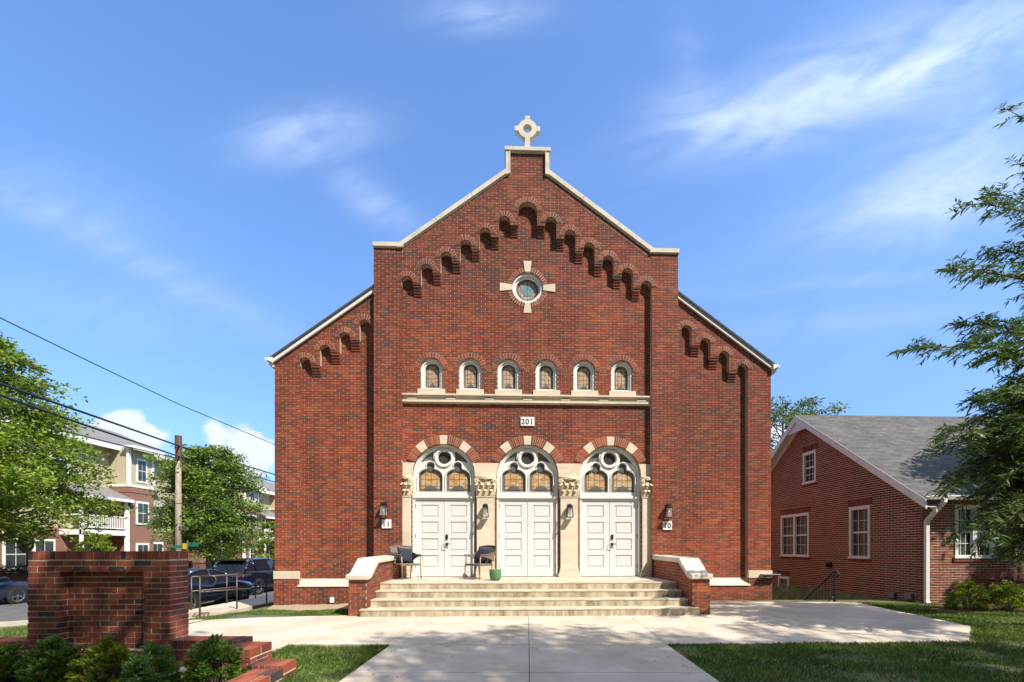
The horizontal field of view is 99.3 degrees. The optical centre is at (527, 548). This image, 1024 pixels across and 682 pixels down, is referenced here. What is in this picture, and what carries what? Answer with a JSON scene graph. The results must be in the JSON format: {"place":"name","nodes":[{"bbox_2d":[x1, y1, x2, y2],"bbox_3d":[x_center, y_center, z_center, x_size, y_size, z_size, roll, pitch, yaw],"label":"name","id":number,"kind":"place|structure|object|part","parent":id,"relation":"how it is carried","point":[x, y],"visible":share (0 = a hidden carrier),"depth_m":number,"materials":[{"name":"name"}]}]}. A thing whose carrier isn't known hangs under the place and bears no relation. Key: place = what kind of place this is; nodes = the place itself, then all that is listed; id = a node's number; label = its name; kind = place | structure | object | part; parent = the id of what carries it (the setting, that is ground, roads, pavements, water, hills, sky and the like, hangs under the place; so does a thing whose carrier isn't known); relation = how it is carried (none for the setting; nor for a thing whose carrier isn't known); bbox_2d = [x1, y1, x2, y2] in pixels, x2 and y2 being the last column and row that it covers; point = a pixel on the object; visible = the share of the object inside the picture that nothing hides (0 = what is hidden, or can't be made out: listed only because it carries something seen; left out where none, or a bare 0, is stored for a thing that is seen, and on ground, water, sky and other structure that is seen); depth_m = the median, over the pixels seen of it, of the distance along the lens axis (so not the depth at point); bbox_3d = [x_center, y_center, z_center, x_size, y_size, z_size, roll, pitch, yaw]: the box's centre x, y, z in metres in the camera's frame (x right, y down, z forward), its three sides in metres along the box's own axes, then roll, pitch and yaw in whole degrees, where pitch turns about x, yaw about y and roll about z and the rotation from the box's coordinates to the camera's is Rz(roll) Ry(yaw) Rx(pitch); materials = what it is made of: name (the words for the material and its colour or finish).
{"place":"outdoors","nodes":[
{"label":"outdoors","id":0,"kind":"place"},
{"bbox_2d":[0,626,27,636],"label":"grass","id":1,"kind":"structure","parent":0,"point":[18,631],"depth_m":11.37,"materials":[{"name":"green plant"}]},
{"bbox_2d":[0,587,273,621],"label":"road","id":2,"kind":"structure","parent":0,"point":[13,612],"depth_m":15.78,"materials":[{"name":"grey asphalt"}]},
{"bbox_2d":[0,577,27,603],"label":"parked car","id":3,"kind":"object","parent":2,"relation":"on","point":[13,592],"visible":0.94,"depth_m":16.95,"materials":[{"name":"blue paint"}]},
{"bbox_2d":[172,540,197,550],"bbox_3d":[-19.689,0.979,25.000,1.480,2.872,0.070,0,0,0],"label":"street name sign","id":4,"kind":"object","parent":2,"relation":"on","point":[186,545],"visible":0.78,"depth_m":24.99,"materials":[{"name":"green metal"}]},
{"bbox_2d":[188,568,254,609],"bbox_3d":[-12.300,1.479,16.043,2.060,1.523,4.695,0,0,0],"label":"parked car","id":5,"kind":"object","parent":2,"relation":"on","point":[208,597],"visible":0.41,"depth_m":15.92,"materials":[{"name":"blue paint"}]},
{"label":"window","id":6,"kind":"part","parent":5,"relation":"part of","materials":[{"name":"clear glass"}]},
{"bbox_2d":[211,558,274,594],"bbox_3d":[-13.650,1.338,21.883,2.060,1.817,4.695,0,0,-1],"label":"parked car","id":7,"kind":"object","parent":2,"relation":"on","point":[242,565],"visible":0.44,"depth_m":20.25,"materials":[{"name":"paint"}]},
{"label":"window","id":8,"kind":"part","parent":7,"relation":"part of","materials":[{"name":"black glass"}]},
{"bbox_2d":[0,317,274,444],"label":"overhead wire","id":9,"kind":"object","parent":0,"point":[119,375],"visible":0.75,"depth_m":14.66,"materials":[{"name":"black metal"}]},
{"bbox_2d":[161,502,269,513],"bbox_3d":[-18.000,-2.521,27.313,0.044,0.697,11.948,0,0,0],"label":"overhead wire","id":10,"kind":"object","parent":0,"point":[212,508],"visible":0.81,"depth_m":24.52,"materials":[{"name":"black metal"}]},
{"bbox_2d":[0,583,1023,681],"bbox_3d":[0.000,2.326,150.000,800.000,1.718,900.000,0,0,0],"label":"ground","id":11,"kind":"structure","parent":0,"point":[784,592],"depth_m":6.06,"materials":[{"name":"green plant"}]},
{"bbox_2d":[0,563,25,581],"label":"purple hedge","id":12,"kind":"object","parent":11,"relation":"on","point":[18,575],"visible":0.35,"depth_m":21.06,"materials":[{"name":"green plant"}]},
{"bbox_2d":[18,536,33,581],"bbox_3d":[-21.636,0.909,18.769,0.776,3.012,0.062,0,0,6],"label":"stop sign","id":13,"kind":"object","parent":11,"relation":"on","point":[23,548],"visible":0.4,"depth_m":18.75,"materials":[{"name":"black metal"}]},
{"bbox_2d":[0,332,137,548],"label":"street tree","id":14,"kind":"object","parent":11,"relation":"on","point":[21,481],"visible":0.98,"depth_m":18.92,"materials":[{"name":"green plant"}]},
{"bbox_2d":[0,402,172,572],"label":"townhouse","id":15,"kind":"structure","parent":11,"relation":"on","point":[131,467],"depth_m":31.70,"materials":[{"name":"brick"}]},
{"bbox_2d":[2,538,25,569],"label":"window","id":16,"kind":"structure","parent":15,"relation":"in","point":[11,555],"depth_m":25.68,"materials":[{"name":"glass"}]},
{"bbox_2d":[33,539,54,550],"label":"window","id":17,"kind":"structure","parent":15,"relation":"in","point":[47,546],"depth_m":27.50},
{"bbox_2d":[49,446,68,473],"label":"window","id":18,"kind":"structure","parent":15,"relation":"in","point":[59,446],"depth_m":28.35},
{"bbox_2d":[88,502,101,529],"bbox_3d":[-30.500,-2.325,30.650,0.060,2.050,0.900,0,0,0],"label":"door","id":19,"kind":"structure","parent":15,"relation":"in","point":[91,512],"depth_m":30.72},
{"bbox_2d":[136,458,146,483],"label":"window","id":20,"kind":"structure","parent":15,"relation":"in","point":[141,465],"depth_m":32.64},
{"bbox_2d":[136,501,148,524],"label":"window","id":21,"kind":"structure","parent":15,"relation":"in","point":[140,516],"depth_m":32.56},
{"bbox_2d":[136,543,148,550],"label":"window","id":22,"kind":"structure","parent":15,"relation":"in","point":[139,546],"depth_m":32.64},
{"bbox_2d":[154,542,162,550],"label":"window","id":23,"kind":"structure","parent":15,"relation":"in","point":[157,547],"depth_m":35.78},
{"bbox_2d":[66,528,117,550],"bbox_3d":[-25.541,0.417,25.509,3.189,3.332,2.373,0,0,0],"label":"bush","id":24,"kind":"object","parent":11,"relation":"on","point":[91,542],"visible":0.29,"depth_m":25.35,"materials":[{"name":"green plant"}]},
{"bbox_2d":[0,605,211,626],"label":"kerb","id":25,"kind":"structure","parent":11,"relation":"on","point":[13,623],"depth_m":12.42,"materials":[{"name":"concrete"}]},
{"bbox_2d":[0,551,296,681],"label":"sign wall","id":26,"kind":"structure","parent":11,"relation":"on","point":[132,601],"depth_m":5.30,"materials":[{"name":"brick"}]},
{"bbox_2d":[175,435,181,550],"bbox_3d":[-21.700,-2.284,27.000,0.380,9.398,0.380,0,0,0],"label":"utility pole","id":27,"kind":"object","parent":11,"relation":"on","point":[178,499],"visible":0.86,"depth_m":26.88,"materials":[{"name":"brown wood"}]},
{"bbox_2d":[30,423,203,464],"bbox_3d":[-21.958,-5.592,24.125,0.076,0.119,9.581,0,0,5],"label":"overhead wire","id":28,"kind":"object","parent":27,"relation":"attached to","point":[128,447],"visible":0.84,"depth_m":23.95,"materials":[{"name":"black metal"}]},
{"bbox_2d":[0,382,274,474],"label":"overhead wire","id":29,"kind":"object","parent":27,"relation":"attached to","point":[40,397],"visible":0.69,"depth_m":17.62,"materials":[{"name":"black metal"}]},
{"bbox_2d":[0,394,274,481],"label":"overhead wire","id":30,"kind":"object","parent":27,"relation":"attached to","point":[34,407],"visible":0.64,"depth_m":17.51,"materials":[{"name":"black metal"}]},
{"bbox_2d":[188,560,215,567],"bbox_3d":[-24.000,1.570,29.750,0.180,1.350,11.680,0,0,0],"label":"iron fence","id":31,"kind":"object","parent":11,"relation":"on","point":[190,565],"visible":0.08,"depth_m":31.52,"materials":[{"name":"black metal"}]},
{"bbox_2d":[141,443,271,568],"bbox_3d":[-21.704,-2.419,29.883,7.375,9.584,7.002,0,0,0],"label":"street tree","id":32,"kind":"object","parent":11,"relation":"on","point":[201,483],"visible":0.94,"depth_m":28.86,"materials":[{"name":"green plant"}]},
{"bbox_2d":[171,467,274,567],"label":"townhouse","id":33,"kind":"structure","parent":11,"relation":"on","point":[267,497],"depth_m":47.80,"materials":[{"name":"brick"}]},
{"bbox_2d":[250,490,254,501],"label":"window","id":34,"kind":"structure","parent":33,"relation":"in","point":[253,496],"depth_m":45.81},
{"bbox_2d":[249,548,255,557],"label":"window","id":35,"kind":"structure","parent":33,"relation":"in","point":[253,550],"depth_m":45.67,"materials":[{"name":"white"}]},
{"bbox_2d":[188,594,273,616],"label":"ramp walk","id":36,"kind":"structure","parent":11,"relation":"on","point":[243,605],"depth_m":13.34,"materials":[{"name":"concrete"}]},
{"bbox_2d":[190,572,273,609],"bbox_3d":[-9.750,1.379,16.300,0.044,1.141,7.444,0,0,0],"label":"handrail","id":37,"kind":"object","parent":36,"relation":"on","point":[226,587],"visible":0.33,"depth_m":14.06,"materials":[{"name":"grey metal"}]},
{"bbox_2d":[199,574,273,616],"bbox_3d":[-8.444,1.315,14.950,0.357,1.211,7.144,0,0,0],"label":"handrail","id":38,"kind":"object","parent":11,"relation":"on","point":[214,576],"visible":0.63,"depth_m":12.51,"materials":[{"name":"grey metal"}]},
{"bbox_2d":[243,521,274,558],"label":"tree","id":39,"kind":"object","parent":11,"relation":"on","point":[271,527],"visible":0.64,"depth_m":40.66,"materials":[{"name":"green plant"}]},
{"bbox_2d":[188,608,348,621],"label":"grass","id":40,"kind":"structure","parent":11,"relation":"on","point":[324,612],"depth_m":10.03,"materials":[{"name":"green plant"}]},
{"bbox_2d":[197,642,389,681],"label":"grass","id":41,"kind":"structure","parent":11,"relation":"on","point":[305,658],"depth_m":5.70,"materials":[{"name":"green plant"}]},
{"bbox_2d":[268,603,348,610],"bbox_3d":[-5.475,1.521,11.450,3.050,0.093,1.500,0,0,0],"label":"gravel bed","id":42,"kind":"object","parent":11,"relation":"on","point":[297,607],"visible":0.68,"depth_m":11.29,"materials":[{"name":"beige gravel"}]},
{"bbox_2d":[264,116,780,604],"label":"church","id":43,"kind":"structure","parent":11,"relation":"on","point":[528,362],"depth_m":12.22,"materials":[{"name":"brick"}]},
{"bbox_2d":[415,500,443,575],"bbox_3d":[-2.772,-0.277,12.276,0.808,2.145,0.062,0,0,-2],"label":"door","id":44,"kind":"structure","parent":43,"relation":"in","point":[429,535],"depth_m":12.26,"materials":[{"name":"white paint"}]},
{"bbox_2d":[415,352,447,392],"bbox_3d":[-2.696,-4.883,12.267,0.907,1.182,0.375,0,0,-2],"label":"arched window","id":45,"kind":"structure","parent":43,"relation":"in","point":[431,369],"depth_m":12.21,"materials":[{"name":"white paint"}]},
{"bbox_2d":[443,500,472,575],"bbox_3d":[-1.969,-0.277,12.268,0.835,2.145,0.131,0,0,-2],"label":"door","id":46,"kind":"structure","parent":43,"relation":"in","point":[458,514],"depth_m":12.29,"materials":[{"name":"white paint"}]},
{"bbox_2d":[454,353,485,393],"bbox_3d":[-1.625,-4.883,12.302,0.907,1.182,0.375,0,0,-2],"label":"arched window","id":47,"kind":"structure","parent":43,"relation":"in","point":[470,370],"depth_m":12.24,"materials":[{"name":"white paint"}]},
{"bbox_2d":[492,353,524,393],"bbox_3d":[-0.553,-4.883,12.338,0.907,1.182,0.375,0,0,-2],"label":"arched window","id":48,"kind":"structure","parent":43,"relation":"in","point":[508,370],"depth_m":12.28,"materials":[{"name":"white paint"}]},
{"bbox_2d":[499,501,526,575],"bbox_3d":[-0.427,-0.277,12.354,0.808,2.145,0.062,0,0,-2],"label":"door","id":49,"kind":"structure","parent":43,"relation":"in","point":[512,514],"depth_m":12.34,"materials":[{"name":"white paint"}]},
{"bbox_2d":[500,261,554,313],"bbox_3d":[-0.019,-7.345,12.382,1.560,1.460,0.322,0,0,-2],"label":"rose window","id":50,"kind":"structure","parent":43,"relation":"in","point":[527,288],"depth_m":12.26,"materials":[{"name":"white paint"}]},
{"bbox_2d":[527,501,555,575],"bbox_3d":[0.389,-0.277,12.381,0.808,2.145,0.062,0,0,-2],"label":"door","id":51,"kind":"structure","parent":43,"relation":"in","point":[541,515],"depth_m":12.37,"materials":[{"name":"white paint"}]},
{"bbox_2d":[530,354,562,394],"bbox_3d":[0.518,-4.883,12.373,0.907,1.182,0.375,0,0,-2],"label":"arched window","id":52,"kind":"structure","parent":43,"relation":"in","point":[546,371],"depth_m":12.31,"materials":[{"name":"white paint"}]},
{"bbox_2d":[568,354,599,394],"bbox_3d":[1.589,-4.883,12.409,0.907,1.182,0.375,0,0,-2],"label":"arched window","id":53,"kind":"structure","parent":43,"relation":"in","point":[584,372],"depth_m":12.35,"materials":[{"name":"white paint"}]},
{"bbox_2d":[582,501,608,575],"bbox_3d":[1.919,-0.277,12.431,0.808,2.145,0.062,0,0,-2],"label":"door","id":54,"kind":"structure","parent":43,"relation":"in","point":[595,514],"depth_m":12.42,"materials":[{"name":"white paint"}]},
{"bbox_2d":[606,355,637,395],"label":"arched window","id":55,"kind":"structure","parent":43,"relation":"in","point":[621,372],"depth_m":12.39,"materials":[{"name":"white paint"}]},
{"bbox_2d":[609,501,637,575],"bbox_3d":[2.722,-0.277,12.423,0.835,2.145,0.131,0,0,-2],"label":"door","id":56,"kind":"structure","parent":43,"relation":"in","point":[623,535],"depth_m":12.44,"materials":[{"name":"white paint"}]},
{"bbox_2d":[345,555,712,616],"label":"front stairs","id":57,"kind":"structure","parent":11,"relation":"on","point":[674,585],"depth_m":9.80,"materials":[{"name":"concrete"}]},
{"bbox_2d":[389,545,421,579],"bbox_3d":[-3.231,0.363,11.494,0.665,0.896,0.681,0,0,-43],"label":"wicker chair","id":58,"kind":"object","parent":57,"relation":"on","point":[394,551],"visible":0.77,"depth_m":11.45,"materials":[{"name":"wicker"}]},
{"bbox_2d":[397,547,412,562],"bbox_3d":[-3.258,0.185,11.523,0.420,0.420,0.170,8,-28,-43],"label":"cushion","id":59,"kind":"object","parent":58,"relation":"on","point":[406,553],"visible":0.92,"depth_m":11.45,"materials":[{"name":"blue fabric"}]},
{"bbox_2d":[464,545,496,579],"bbox_3d":[-1.233,0.363,11.427,0.665,0.896,0.681,0,0,38],"label":"wicker chair","id":60,"kind":"object","parent":57,"relation":"on","point":[490,556],"visible":0.81,"depth_m":11.34,"materials":[{"name":"wicker"}]},
{"bbox_2d":[474,547,489,562],"bbox_3d":[-1.208,0.185,11.459,0.420,0.420,0.170,8,-17,38],"label":"cushion","id":61,"kind":"object","parent":60,"relation":"on","point":[481,551],"visible":0.81,"depth_m":11.39,"materials":[{"name":"blue fabric"}]},
{"bbox_2d":[489,569,500,580],"bbox_3d":[-0.820,0.670,10.950,0.304,0.278,0.304,0,0,0],"label":"flower pot","id":62,"kind":"object","parent":57,"relation":"on","point":[494,574],"visible":1,"depth_m":10.83,"materials":[{"name":"green ceramic"}]},
{"bbox_2d":[771,395,849,452],"bbox_3d":[18.338,-4.494,31.202,9.246,12.275,9.250,0,0,16],"label":"tree","id":63,"kind":"object","parent":11,"relation":"on","point":[780,414],"visible":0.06,"depth_m":29.80,"materials":[{"name":"green plant"}]},
{"bbox_2d":[803,570,839,601],"bbox_3d":[8.430,1.990,13.116,0.056,2.775,2.673,0,0,0],"label":"stair railing","id":64,"kind":"object","parent":11,"relation":"on","point":[834,583],"visible":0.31,"depth_m":12.19,"materials":[{"name":"black metal"}]},
{"bbox_2d":[668,624,1023,681],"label":"grass","id":65,"kind":"structure","parent":11,"relation":"on","point":[1003,634],"depth_m":5.66,"materials":[{"name":"green plant"}]},
{"bbox_2d":[771,415,1023,603],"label":"brick house","id":66,"kind":"structure","parent":11,"relation":"on","point":[856,508],"depth_m":14.11,"materials":[{"name":"red brick"}]},
{"bbox_2d":[778,576,788,586],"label":"window","id":67,"kind":"structure","parent":66,"relation":"in","point":[785,579],"depth_m":17.90,"materials":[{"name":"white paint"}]},
{"bbox_2d":[779,512,809,556],"bbox_3d":[10.554,-0.507,17.178,0.165,1.685,1.780,0,0,-2],"label":"window","id":68,"kind":"structure","parent":66,"relation":"in","point":[803,532],"depth_m":17.14,"materials":[{"name":"white paint"}]},
{"bbox_2d":[801,449,816,484],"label":"window","id":69,"kind":"structure","parent":66,"relation":"in","point":[812,452],"depth_m":16.36,"materials":[{"name":"white paint"}]},
{"bbox_2d":[847,505,870,558],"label":"window","id":70,"kind":"structure","parent":66,"relation":"in","point":[860,508],"depth_m":13.99,"materials":[{"name":"white paint"}]},
{"bbox_2d":[953,505,996,557],"bbox_3d":[12.158,-0.448,11.881,1.180,1.445,0.165,0,0,-2],"label":"window","id":71,"kind":"structure","parent":66,"relation":"in","point":[960,543],"depth_m":11.87,"materials":[{"name":"white paint"}]},
{"bbox_2d":[857,601,1023,626],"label":"grass","id":72,"kind":"structure","parent":11,"relation":"on","point":[962,617],"depth_m":9.56,"materials":[{"name":"green plant"}]},
{"bbox_2d":[885,101,1023,568],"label":"willow oak","id":73,"kind":"object","parent":11,"relation":"on","point":[1000,458],"visible":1,"depth_m":6.94,"materials":[{"name":"green plant"}]},
{"bbox_2d":[920,603,1023,613],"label":"mulch bed","id":74,"kind":"object","parent":11,"relation":"on","point":[963,610],"visible":0.34,"depth_m":10.19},
{"bbox_2d":[941,579,994,610],"bbox_3d":[10.454,1.117,10.323,0.966,0.809,0.801,0,0,0],"label":"shrub","id":75,"kind":"object","parent":74,"relation":"on","point":[979,590],"visible":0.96,"depth_m":10.27,"materials":[{"name":"green plant"}]},
{"bbox_2d":[977,580,1023,611],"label":"shrub","id":76,"kind":"object","parent":74,"relation":"on","point":[1003,591],"visible":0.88,"depth_m":9.99,"materials":[{"name":"green plant"}]},
{"bbox_2d":[0,0,1023,482],"label":"sky","id":77,"kind":"structure","parent":0,"point":[189,188],"materials":[{"name":"blue"}]},
{"bbox_2d":[179,602,970,681],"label":"plaza","id":78,"kind":"structure","parent":0,"point":[468,653],"depth_m":7.15,"materials":[{"name":"concrete"}]},
{"bbox_2d":[1014,545,1023,579],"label":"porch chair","id":79,"kind":"object","parent":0,"point":[1021,565],"visible":0.42,"depth_m":11.38,"materials":[{"name":"brown wood"}]},
{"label":"mulch bed","id":80,"kind":"structure","parent":0,"visible":0},
{"bbox_2d":[0,641,36,681],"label":"shrub","id":81,"kind":"object","parent":80,"relation":"on","point":[7,668],"visible":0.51,"depth_m":4.52,"materials":[{"name":"green plant"}]},
{"bbox_2d":[12,634,90,681],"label":"shrub","id":82,"kind":"object","parent":80,"relation":"on","point":[49,658],"visible":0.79,"depth_m":4.38,"materials":[{"name":"green plant"}]},
{"bbox_2d":[64,635,135,681],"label":"shrub","id":83,"kind":"object","parent":80,"relation":"on","point":[106,652],"visible":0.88,"depth_m":4.45,"materials":[{"name":"green plant"}]},
{"bbox_2d":[119,639,182,681],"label":"shrub","id":84,"kind":"object","parent":80,"relation":"on","point":[151,665],"visible":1,"depth_m":4.43,"materials":[{"name":"green plant"}]},
{"bbox_2d":[180,633,248,681],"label":"shrub","id":85,"kind":"object","parent":80,"relation":"on","point":[199,663],"visible":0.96,"depth_m":4.55,"materials":[{"name":"green plant"}]}
]}

